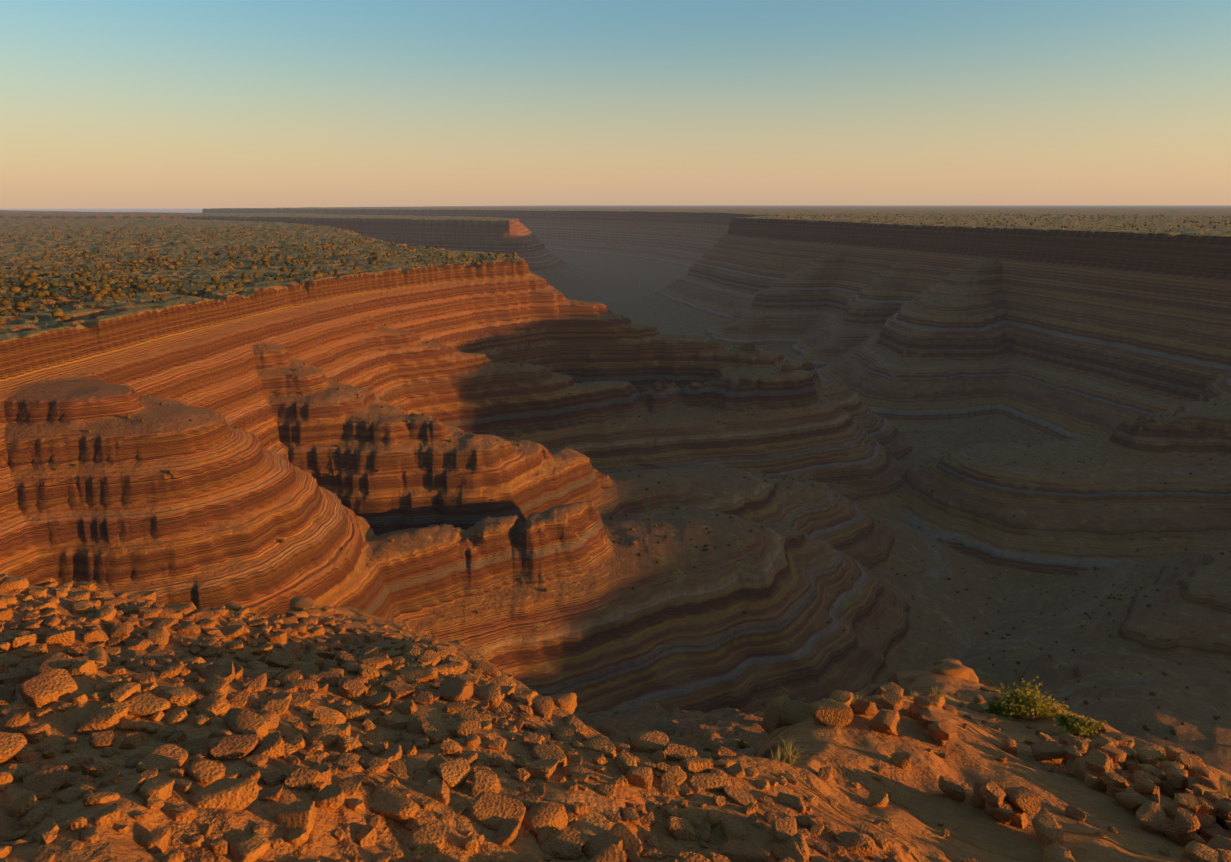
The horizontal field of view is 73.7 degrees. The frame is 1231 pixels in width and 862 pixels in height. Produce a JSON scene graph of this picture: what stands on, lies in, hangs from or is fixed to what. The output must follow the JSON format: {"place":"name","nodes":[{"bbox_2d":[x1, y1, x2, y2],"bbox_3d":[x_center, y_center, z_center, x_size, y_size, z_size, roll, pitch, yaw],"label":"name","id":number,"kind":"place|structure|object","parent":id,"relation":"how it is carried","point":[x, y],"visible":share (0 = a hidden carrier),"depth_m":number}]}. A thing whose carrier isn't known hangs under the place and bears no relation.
{"place":"outdoors","nodes":[
{"label":"outdoors","id":0,"kind":"place"},
{"bbox_2d":[0,205,1230,861],"bbox_3d":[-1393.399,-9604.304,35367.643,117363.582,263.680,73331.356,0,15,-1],"label":"canyon terrain","id":1,"kind":"structure","parent":0,"point":[1100,315],"depth_m":355.91},
{"bbox_2d":[0,574,1077,720],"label":"boulders","id":2,"kind":"object","parent":1,"relation":"on","point":[301,609],"visible":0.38,"depth_m":11.99},
{"bbox_2d":[0,620,1230,861],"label":"rocks","id":3,"kind":"object","parent":1,"relation":"on","point":[1190,786],"visible":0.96,"depth_m":7.70},
{"bbox_2d":[0,213,1230,753],"bbox_3d":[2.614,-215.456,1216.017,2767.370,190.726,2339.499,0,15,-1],"label":"scrub","id":4,"kind":"object","parent":1,"relation":"on","point":[72,291],"depth_m":521.45},
{"bbox_2d":[770,685,1230,794],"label":"grass tufts","id":5,"kind":"object","parent":1,"relation":"on","point":[1224,783],"visible":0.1,"depth_m":9.88},
{"bbox_2d":[984,676,1165,761],"bbox_3d":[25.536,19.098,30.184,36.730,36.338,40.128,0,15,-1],"label":"shrub","id":6,"kind":"object","parent":1,"relation":"on","point":[1074,726],"depth_m":15.95},
{"bbox_2d":[0,0,1230,208],"label":"sky","id":7,"kind":"structure","parent":0,"point":[105,104]}
]}

